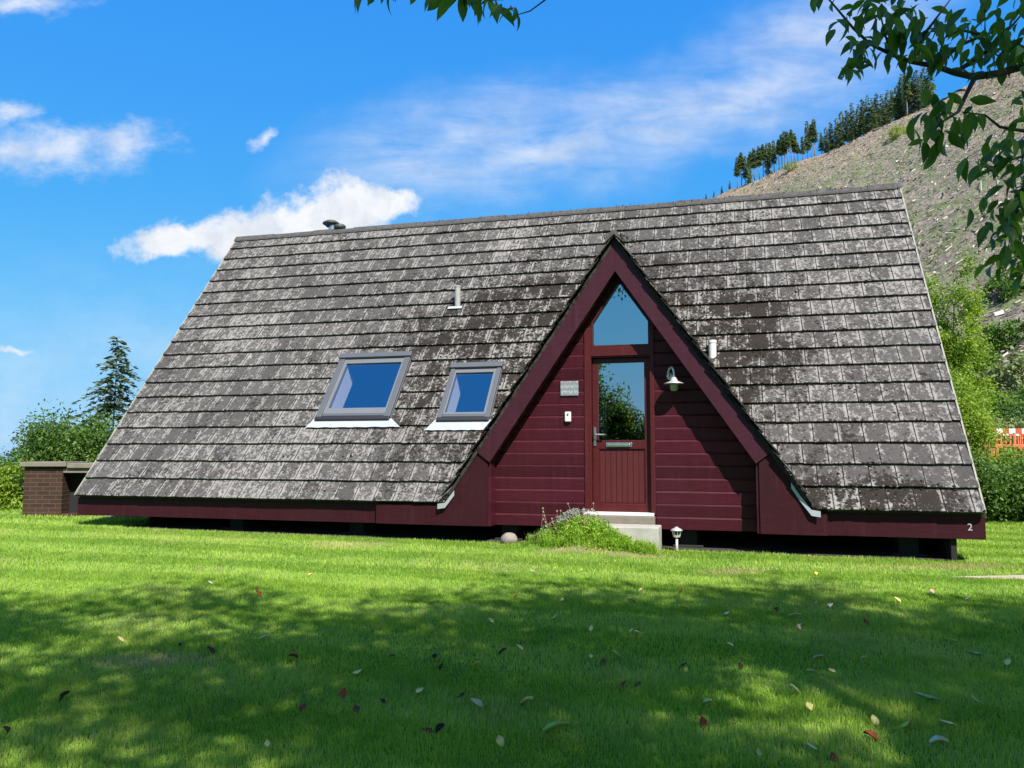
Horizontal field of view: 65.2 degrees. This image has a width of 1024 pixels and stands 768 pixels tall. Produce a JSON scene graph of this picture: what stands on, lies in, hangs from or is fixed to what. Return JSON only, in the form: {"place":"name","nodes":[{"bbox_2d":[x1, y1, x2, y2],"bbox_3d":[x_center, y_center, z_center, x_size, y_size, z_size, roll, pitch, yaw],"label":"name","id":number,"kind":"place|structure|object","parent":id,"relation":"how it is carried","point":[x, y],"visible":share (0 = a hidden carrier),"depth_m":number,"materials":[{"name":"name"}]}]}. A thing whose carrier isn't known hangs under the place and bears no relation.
{"place":"outdoors","nodes":[
{"label":"outdoors","id":0,"kind":"place"},
{"bbox_2d":[0,509,1023,767],"bbox_3d":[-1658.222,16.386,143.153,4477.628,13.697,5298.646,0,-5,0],"label":"ground","id":1,"kind":"structure","parent":0,"point":[538,567],"depth_m":5.53,"materials":[{"name":"green plant"}]},
{"bbox_2d":[0,459,24,510],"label":"leafy bush","id":2,"kind":"object","parent":1,"relation":"on","point":[8,490],"visible":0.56,"depth_m":20.59,"materials":[{"name":"green plant"}]},
{"bbox_2d":[0,420,55,471],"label":"leafy bush","id":3,"kind":"object","parent":1,"relation":"on","point":[12,451],"visible":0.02,"depth_m":23.20,"materials":[{"name":"green plant"}]},
{"bbox_2d":[10,405,95,490],"bbox_3d":[-12.927,2.643,22.055,2.864,4.342,2.616,0,-5,0],"label":"leafy bush","id":4,"kind":"object","parent":1,"relation":"on","point":[18,457],"visible":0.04,"depth_m":22.01,"materials":[{"name":"green plant"}]},
{"bbox_2d":[58,690,69,700],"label":"fallen leaf","id":5,"kind":"object","parent":1,"relation":"on","point":[63,694],"visible":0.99,"depth_m":4.52,"materials":[{"name":"plant"}]},
{"bbox_2d":[7,398,122,501],"bbox_3d":[-12.237,2.520,21.864,3.805,4.254,3.149,0,-5,0],"label":"leafy bush","id":6,"kind":"object","parent":1,"relation":"on","point":[67,447],"visible":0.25,"depth_m":21.49,"materials":[{"name":"green plant"}]},
{"bbox_2d":[19,461,136,516],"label":"brick store","id":7,"kind":"structure","parent":1,"relation":"on","point":[50,487],"depth_m":14.23,"materials":[{"name":"brick"}]},
{"bbox_2d":[42,407,116,461],"bbox_3d":[-12.129,2.695,22.547,2.514,4.144,2.488,-4,-7,40],"label":"leafy bush","id":8,"kind":"object","parent":1,"relation":"on","point":[96,426],"visible":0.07,"depth_m":22.40,"materials":[{"name":"green plant"}]},
{"bbox_2d":[84,412,116,444],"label":"leafy bush","id":9,"kind":"object","parent":1,"relation":"on","point":[102,426],"visible":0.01,"depth_m":23.47,"materials":[{"name":"green plant"}]},
{"bbox_2d":[69,336,141,440],"bbox_3d":[-12.567,2.248,25.960,6.725,7.686,6.042,0,-5,0],"label":"garden spruce","id":10,"kind":"object","parent":1,"relation":"on","point":[118,405],"visible":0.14,"depth_m":25.90,"materials":[{"name":"green plant"}]},
{"bbox_2d":[339,687,346,697],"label":"fallen leaf","id":11,"kind":"object","parent":1,"relation":"on","point":[343,692],"visible":1,"depth_m":4.57,"materials":[{"name":"brown plant"}]},
{"bbox_2d":[352,705,359,713],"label":"fallen leaf","id":12,"kind":"object","parent":1,"relation":"on","point":[356,707],"visible":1,"depth_m":4.33,"materials":[{"name":"plant"}]},
{"bbox_2d":[422,727,435,732],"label":"fallen leaf","id":13,"kind":"object","parent":1,"relation":"on","point":[426,729],"visible":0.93,"depth_m":4.02,"materials":[{"name":"plant"}]},
{"bbox_2d":[435,723,443,734],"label":"fallen leaf","id":14,"kind":"object","parent":1,"relation":"on","point":[439,726],"visible":0.94,"depth_m":4.03,"materials":[{"name":"brown plant"}]},
{"bbox_2d":[470,698,482,708],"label":"fallen leaf","id":15,"kind":"object","parent":1,"relation":"on","point":[476,701],"visible":0.96,"depth_m":4.43,"materials":[{"name":"beige plant"}]},
{"bbox_2d":[496,735,503,748],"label":"fallen leaf","id":16,"kind":"object","parent":1,"relation":"on","point":[499,740],"visible":0.94,"depth_m":3.85,"materials":[{"name":"plant"}]},
{"bbox_2d":[501,532,517,544],"bbox_3d":[-0.038,2.038,10.498,0.223,0.179,0.184,0,-5,0],"label":"round stone","id":17,"kind":"object","parent":1,"relation":"on","point":[507,537],"visible":0.75,"depth_m":10.44,"materials":[{"name":"stone"}]},
{"bbox_2d":[520,696,533,705],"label":"fallen leaf","id":18,"kind":"object","parent":1,"relation":"on","point":[526,699],"visible":0.95,"depth_m":4.46,"materials":[{"name":"plant"}]},
{"bbox_2d":[74,183,986,560],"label":"frame house","id":19,"kind":"structure","parent":1,"relation":"on","point":[772,363],"depth_m":11.80,"materials":[{"name":"wood"}]},
{"bbox_2d":[585,275,653,346],"bbox_3d":[1.438,-1.007,10.701,0.920,1.023,0.088,-1,-5,16],"label":"gable window","id":20,"kind":"structure","parent":19,"relation":"in","point":[617,320],"depth_m":10.70,"materials":[{"name":"glass"}]},
{"bbox_2d":[592,357,650,511],"bbox_3d":[1.443,0.664,10.567,0.766,2.030,0.130,-1,-5,16],"label":"door","id":21,"kind":"structure","parent":19,"relation":"in","point":[620,386],"depth_m":10.59,"materials":[{"name":"wood"}]},
{"bbox_2d":[134,518,952,560],"bbox_3d":[0.640,2.423,14.433,11.430,0.116,7.680,-1,-5,16],"label":"foundation","id":22,"kind":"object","parent":1,"relation":"on","point":[828,545],"depth_m":11.55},
{"bbox_2d":[543,721,569,732],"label":"fallen leaf","id":23,"kind":"object","parent":1,"relation":"on","point":[548,727],"visible":1,"depth_m":4.05,"materials":[{"name":"green plant"}]},
{"bbox_2d":[526,502,659,554],"bbox_3d":[1.019,1.802,9.902,1.844,0.652,0.906,-1,-5,12],"label":"herb clump","id":24,"kind":"object","parent":1,"relation":"on","point":[574,530],"visible":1,"depth_m":9.78,"materials":[{"name":"green plant"}]},
{"bbox_2d":[671,527,682,550],"bbox_3d":[2.040,1.958,9.900,0.152,0.382,0.152,0,-5,0],"label":"garden light","id":25,"kind":"object","parent":1,"relation":"on","point":[676,532],"visible":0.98,"depth_m":9.88,"materials":[{"name":"metal"}]},
{"bbox_2d":[354,0,1023,299],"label":"cherry tree","id":26,"kind":"object","parent":1,"relation":"on","point":[1010,216],"visible":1,"depth_m":3.14,"materials":[{"name":"green plant"}]},
{"bbox_2d":[700,716,707,727],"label":"fallen leaf","id":27,"kind":"object","parent":1,"relation":"on","point":[703,722],"visible":0.91,"depth_m":4.12,"materials":[{"name":"brown plant"}]},
{"bbox_2d":[789,683,800,693],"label":"fallen leaf","id":28,"kind":"object","parent":1,"relation":"on","point":[794,688],"visible":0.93,"depth_m":4.60,"materials":[{"name":"plant"}]},
{"bbox_2d":[805,702,812,712],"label":"fallen leaf","id":29,"kind":"object","parent":1,"relation":"on","point":[809,705],"visible":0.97,"depth_m":4.30,"materials":[{"name":"yellow plant"}]},
{"bbox_2d":[830,752,837,762],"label":"fallen leaf","id":30,"kind":"object","parent":1,"relation":"on","point":[833,755],"visible":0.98,"depth_m":3.66,"materials":[{"name":"brown plant"}]},
{"bbox_2d":[863,730,877,741],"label":"fallen leaf","id":31,"kind":"object","parent":1,"relation":"on","point":[871,733],"visible":1,"depth_m":3.88,"materials":[{"name":"red plant"}]},
{"bbox_2d":[871,714,878,725],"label":"fallen leaf","id":32,"kind":"object","parent":1,"relation":"on","point":[874,718],"visible":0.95,"depth_m":4.09,"materials":[{"name":"yellow plant"}]},
{"bbox_2d":[889,719,910,731],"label":"fallen leaf","id":33,"kind":"object","parent":1,"relation":"on","point":[906,723],"visible":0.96,"depth_m":4.03,"materials":[{"name":"green plant"}]},
{"bbox_2d":[914,691,942,701],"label":"fallen leaf","id":34,"kind":"object","parent":1,"relation":"on","point":[922,695],"visible":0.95,"depth_m":4.45,"materials":[{"name":"plant"}]},
{"bbox_2d":[929,735,948,744],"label":"fallen leaf","id":35,"kind":"object","parent":1,"relation":"on","point":[935,739],"visible":1,"depth_m":3.78,"materials":[{"name":"plant"}]},
{"bbox_2d":[925,247,1000,410],"bbox_3d":[13.032,-0.372,24.125,2.989,7.361,2.757,0,-5,0],"label":"young birch","id":36,"kind":"object","parent":1,"relation":"on","point":[962,352],"visible":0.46,"depth_m":23.93,"materials":[{"name":"green plant"}]},
{"bbox_2d":[965,649,983,654],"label":"fallen leaf","id":37,"kind":"object","parent":1,"relation":"on","point":[972,652],"visible":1,"depth_m":5.45,"materials":[{"name":"green plant"}]},
{"bbox_2d":[948,360,1001,453],"bbox_3d":[11.132,1.246,19.936,2.283,3.849,1.808,0,-5,0],"label":"green shrub","id":38,"kind":"object","parent":1,"relation":"on","point":[953,369],"visible":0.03,"depth_m":19.91,"materials":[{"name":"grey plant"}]},
{"bbox_2d":[952,375,1014,461],"bbox_3d":[9.770,1.400,17.547,1.918,3.194,1.743,0,-5,0],"label":"green shrub","id":39,"kind":"object","parent":1,"relation":"on","point":[971,414],"visible":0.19,"depth_m":17.23,"materials":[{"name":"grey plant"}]},
{"bbox_2d":[969,444,1020,519],"bbox_3d":[8.087,1.902,14.630,2.022,1.670,1.672,2,-5,-24],"label":"green shrub","id":40,"kind":"object","parent":1,"relation":"on","point":[983,471],"visible":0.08,"depth_m":14.24,"materials":[{"name":"green plant"}]},
{"bbox_2d":[969,441,1023,470],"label":"green shrub","id":41,"kind":"object","parent":1,"relation":"on","point":[1003,457],"visible":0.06,"depth_m":16.17,"materials":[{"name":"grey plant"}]},
{"bbox_2d":[980,462,1023,523],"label":"green shrub","id":42,"kind":"object","parent":1,"relation":"on","point":[1007,512],"visible":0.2,"depth_m":14.48,"materials":[{"name":"green plant"}]},
{"bbox_2d":[989,428,1023,456],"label":"safety barrier","id":43,"kind":"object","parent":1,"relation":"on","point":[1019,431],"visible":0.41,"depth_m":23.88,"materials":[{"name":"orange plastic"}]},
{"bbox_2d":[991,449,1023,521],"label":"green shrub","id":44,"kind":"object","parent":1,"relation":"on","point":[1018,471],"visible":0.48,"depth_m":14.57,"materials":[{"name":"green plant"}]},
{"bbox_2d":[1004,658,1010,664],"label":"fallen leaf","id":45,"kind":"object","parent":1,"relation":"on","point":[1007,661],"visible":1,"depth_m":5.22,"materials":[{"name":"beige plant"}]},
{"bbox_2d":[0,0,1023,453],"label":"sky","id":46,"kind":"structure","parent":0,"point":[139,139],"materials":[{"name":"blue"}]},
{"bbox_2d":[715,71,1023,401],"bbox_3d":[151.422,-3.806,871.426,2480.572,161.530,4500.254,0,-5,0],"label":"hill","id":47,"kind":"structure","parent":0,"point":[957,199],"depth_m":168.93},
{"bbox_2d":[733,157,741,186],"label":"skyline spruce","id":48,"kind":"object","parent":47,"relation":"on","point":[737,173],"visible":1,"depth_m":395.78,"materials":[{"name":"green plant"}]},
{"bbox_2d":[737,152,747,185],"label":"skyline spruce","id":49,"kind":"object","parent":47,"relation":"on","point":[741,160],"visible":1,"depth_m":395.51,"materials":[{"name":"green plant"}]},
{"bbox_2d":[740,156,750,184],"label":"skyline spruce","id":50,"kind":"object","parent":47,"relation":"on","point":[745,174],"visible":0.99,"depth_m":395.45,"materials":[{"name":"green plant"}]},
{"bbox_2d":[746,151,751,168],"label":"skyline spruce","id":51,"kind":"object","parent":47,"relation":"on","point":[749,157],"visible":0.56,"depth_m":402.34,"materials":[{"name":"green plant"}]},
{"bbox_2d":[746,160,752,183],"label":"skyline spruce","id":52,"kind":"object","parent":47,"relation":"on","point":[749,180],"visible":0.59,"depth_m":400.21,"materials":[{"name":"green plant"}]},
{"bbox_2d":[749,148,756,181],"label":"skyline spruce","id":53,"kind":"object","parent":47,"relation":"on","point":[753,156],"visible":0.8,"depth_m":387.51,"materials":[{"name":"green plant"}]},
{"bbox_2d":[754,146,762,178],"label":"skyline spruce","id":54,"kind":"object","parent":47,"relation":"on","point":[758,160],"visible":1,"depth_m":377.16,"materials":[{"name":"green plant"}]},
{"bbox_2d":[759,144,766,176],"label":"skyline spruce","id":55,"kind":"object","parent":47,"relation":"on","point":[762,147],"visible":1,"depth_m":377.03,"materials":[{"name":"green plant"}]},
{"bbox_2d":[762,143,772,175],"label":"skyline spruce","id":56,"kind":"object","parent":47,"relation":"on","point":[767,164],"visible":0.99,"depth_m":376.32,"materials":[{"name":"green plant"}]},
{"bbox_2d":[768,142,772,172],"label":"skyline spruce","id":57,"kind":"object","parent":47,"relation":"on","point":[770,150],"visible":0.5,"depth_m":383.37,"materials":[{"name":"green plant"}]},
{"bbox_2d":[770,140,778,171],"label":"skyline spruce","id":58,"kind":"object","parent":47,"relation":"on","point":[773,158],"visible":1,"depth_m":373.24,"materials":[{"name":"green plant"}]},
{"bbox_2d":[775,139,779,169],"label":"skyline spruce","id":59,"kind":"object","parent":47,"relation":"on","point":[777,144],"visible":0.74,"depth_m":373.94,"materials":[{"name":"green plant"}]},
{"bbox_2d":[776,134,785,167],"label":"skyline spruce","id":60,"kind":"object","parent":47,"relation":"on","point":[779,149],"visible":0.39,"depth_m":372.61,"materials":[{"name":"green plant"}]},
{"bbox_2d":[779,131,789,164],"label":"skyline spruce","id":61,"kind":"object","parent":47,"relation":"on","point":[783,150],"visible":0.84,"depth_m":365.44,"materials":[{"name":"green plant"}]},
{"bbox_2d":[783,131,790,161],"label":"skyline spruce","id":62,"kind":"object","parent":47,"relation":"on","point":[787,141],"visible":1,"depth_m":361.55,"materials":[{"name":"green plant"}]},
{"bbox_2d":[779,160,797,171],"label":"hillside bush","id":63,"kind":"object","parent":47,"relation":"on","point":[789,165],"visible":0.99,"depth_m":344.88,"materials":[{"name":"green plant"}]},
{"bbox_2d":[789,129,796,163],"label":"skyline spruce","id":64,"kind":"object","parent":47,"relation":"on","point":[792,138],"visible":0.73,"depth_m":366.62,"materials":[{"name":"green plant"}]},
{"bbox_2d":[789,133,799,162],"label":"skyline spruce","id":65,"kind":"object","parent":47,"relation":"on","point":[794,148],"visible":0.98,"depth_m":367.03,"materials":[{"name":"green plant"}]},
{"bbox_2d":[799,136,805,160],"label":"skyline spruce","id":66,"kind":"object","parent":47,"relation":"on","point":[802,149],"visible":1,"depth_m":357.11,"materials":[{"name":"green plant"}]},
{"bbox_2d":[803,121,812,158],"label":"skyline spruce","id":67,"kind":"object","parent":47,"relation":"on","point":[807,143],"visible":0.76,"depth_m":366.71,"materials":[{"name":"green plant"}]},
{"bbox_2d":[807,124,814,157],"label":"skyline spruce","id":68,"kind":"object","parent":47,"relation":"on","point":[809,134],"visible":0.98,"depth_m":358.84,"materials":[{"name":"green plant"}]},
{"bbox_2d":[810,119,818,156],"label":"skyline spruce","id":69,"kind":"object","parent":47,"relation":"on","point":[813,138],"visible":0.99,"depth_m":357.81,"materials":[{"name":"green plant"}]},
{"bbox_2d":[817,133,823,153],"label":"skyline spruce","id":70,"kind":"object","parent":47,"relation":"on","point":[821,147],"visible":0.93,"depth_m":358.00,"materials":[{"name":"green plant"}]},
{"bbox_2d":[821,127,831,153],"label":"skyline spruce","id":71,"kind":"object","parent":47,"relation":"on","point":[825,144],"visible":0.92,"depth_m":353.83,"materials":[{"name":"green plant"}]},
{"bbox_2d":[828,123,834,150],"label":"skyline spruce","id":72,"kind":"object","parent":47,"relation":"on","point":[830,137],"visible":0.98,"depth_m":354.66,"materials":[{"name":"green plant"}]},
{"bbox_2d":[830,118,839,148],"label":"skyline spruce","id":73,"kind":"object","parent":47,"relation":"on","point":[835,135],"visible":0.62,"depth_m":352.76,"materials":[{"name":"green plant"}]},
{"bbox_2d":[834,111,845,147],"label":"skyline spruce","id":74,"kind":"object","parent":47,"relation":"on","point":[838,131],"visible":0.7,"depth_m":343.75,"materials":[{"name":"green plant"}]},
{"bbox_2d":[840,111,850,142],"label":"skyline spruce","id":75,"kind":"object","parent":47,"relation":"on","point":[845,129],"visible":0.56,"depth_m":336.54,"materials":[{"name":"green plant"}]},
{"bbox_2d":[845,103,856,141],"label":"skyline spruce","id":76,"kind":"object","parent":47,"relation":"on","point":[850,134],"visible":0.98,"depth_m":327.33,"materials":[{"name":"green plant"}]},
{"bbox_2d":[852,104,864,138],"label":"skyline spruce","id":77,"kind":"object","parent":47,"relation":"on","point":[857,130],"visible":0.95,"depth_m":325.74,"materials":[{"name":"green plant"}]},
{"bbox_2d":[859,100,867,135],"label":"skyline spruce","id":78,"kind":"object","parent":47,"relation":"on","point":[862,109],"visible":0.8,"depth_m":326.11,"materials":[{"name":"green plant"}]},
{"bbox_2d":[860,95,870,134],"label":"skyline spruce","id":79,"kind":"object","parent":47,"relation":"on","point":[867,110],"visible":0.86,"depth_m":317.04,"materials":[{"name":"green plant"}]},
{"bbox_2d":[717,72,1023,407],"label":"brash","id":80,"kind":"object","parent":47,"relation":"on","point":[999,313],"visible":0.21,"depth_m":175.87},
{"bbox_2d":[866,98,877,130],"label":"skyline spruce","id":81,"kind":"object","parent":47,"relation":"on","point":[873,122],"visible":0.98,"depth_m":313.77,"materials":[{"name":"green plant"}]},
{"bbox_2d":[730,72,1023,388],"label":"regrowth","id":82,"kind":"object","parent":47,"relation":"on","point":[907,183],"visible":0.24,"depth_m":210.97,"materials":[{"name":"green plant"}]},
{"bbox_2d":[873,93,884,127],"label":"skyline spruce","id":83,"kind":"object","parent":47,"relation":"on","point":[877,110],"visible":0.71,"depth_m":316.48,"materials":[{"name":"green plant"}]},
{"bbox_2d":[879,94,889,126],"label":"skyline spruce","id":84,"kind":"object","parent":47,"relation":"on","point":[883,111],"visible":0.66,"depth_m":320.80,"materials":[{"name":"green plant"}]},
{"bbox_2d":[884,90,891,123],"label":"skyline spruce","id":85,"kind":"object","parent":47,"relation":"on","point":[886,103],"visible":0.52,"depth_m":321.81,"materials":[{"name":"green plant"}]},
{"bbox_2d":[887,90,895,121],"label":"skyline spruce","id":86,"kind":"object","parent":47,"relation":"on","point":[891,113],"visible":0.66,"depth_m":314.83,"materials":[{"name":"green plant"}]},
{"bbox_2d":[886,124,906,140],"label":"hillside bush","id":87,"kind":"object","parent":47,"relation":"on","point":[894,133],"visible":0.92,"depth_m":240.43,"materials":[{"name":"green plant"}]},
{"bbox_2d":[889,85,905,120],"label":"skyline spruce","id":88,"kind":"object","parent":47,"relation":"on","point":[895,109],"visible":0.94,"depth_m":299.31,"materials":[{"name":"green plant"}]},
{"bbox_2d":[893,74,906,118],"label":"skyline spruce","id":89,"kind":"object","parent":47,"relation":"on","point":[901,105],"visible":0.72,"depth_m":298.66,"materials":[{"name":"green plant"}]},
{"bbox_2d":[900,72,912,115],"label":"skyline spruce","id":90,"kind":"object","parent":47,"relation":"on","point":[906,89],"visible":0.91,"depth_m":290.46,"materials":[{"name":"green plant"}]},
{"bbox_2d":[902,76,921,115],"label":"skyline spruce","id":91,"kind":"object","parent":47,"relation":"on","point":[909,104],"visible":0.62,"depth_m":293.05,"materials":[{"name":"green plant"}]},
{"bbox_2d":[909,70,923,113],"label":"skyline spruce","id":92,"kind":"object","parent":47,"relation":"on","point":[916,100],"visible":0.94,"depth_m":290.42,"materials":[{"name":"green plant"}]},
{"bbox_2d":[919,66,929,107],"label":"skyline spruce","id":93,"kind":"object","parent":47,"relation":"on","point":[922,78],"visible":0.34,"depth_m":295.74,"materials":[{"name":"green plant"}]},
{"bbox_2d":[923,67,939,108],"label":"skyline spruce","id":94,"kind":"object","parent":47,"relation":"on","point":[931,85],"visible":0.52,"depth_m":293.77,"materials":[{"name":"green plant"}]},
{"bbox_2d":[947,339,978,380],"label":"thicket","id":95,"kind":"object","parent":47,"relation":"on","point":[963,369],"depth_m":45.58,"materials":[{"name":"green plant"}]},
{"bbox_2d":[955,372,1018,423],"bbox_3d":[20.994,1.183,36.220,3.788,3.631,3.607,-4,-7,40],"label":"thicket","id":96,"kind":"object","parent":47,"relation":"on","point":[993,392],"visible":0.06,"depth_m":35.36,"materials":[{"name":"green plant"}]},
{"bbox_2d":[964,344,1016,381],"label":"hillside bush","id":97,"kind":"object","parent":47,"relation":"on","point":[999,357],"visible":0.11,"depth_m":59.05,"materials":[{"name":"green plant"}]},
{"bbox_2d":[972,340,1023,394],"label":"hillside bush","id":98,"kind":"object","parent":47,"relation":"on","point":[998,371],"visible":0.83,"depth_m":52.01,"materials":[{"name":"green plant"}]},
{"bbox_2d":[979,317,1023,351],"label":"hillside bush","id":99,"kind":"object","parent":47,"relation":"on","point":[999,333],"visible":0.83,"depth_m":72.23,"materials":[{"name":"green plant"}]},
{"bbox_2d":[979,270,1023,303],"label":"hillside bush","id":100,"kind":"object","parent":47,"relation":"on","point":[1003,289],"visible":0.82,"depth_m":87.15,"materials":[{"name":"green plant"}]},
{"bbox_2d":[982,413,1023,453],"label":"thicket","id":101,"kind":"object","parent":47,"relation":"on","point":[1017,424],"visible":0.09,"depth_m":29.48,"materials":[{"name":"green plant"}]},
{"bbox_2d":[985,389,1023,424],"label":"thicket","id":102,"kind":"object","parent":47,"relation":"on","point":[1016,410],"visible":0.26,"depth_m":32.92,"materials":[{"name":"green plant"}]},
{"bbox_2d":[996,380,1023,414],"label":"thicket","id":103,"kind":"object","parent":47,"relation":"on","point":[1021,396],"visible":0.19,"depth_m":35.97,"materials":[{"name":"green plant"}]},
{"bbox_2d":[955,575,1023,579],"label":"path","id":104,"kind":"structure","parent":0,"point":[1014,576],"depth_m":8.20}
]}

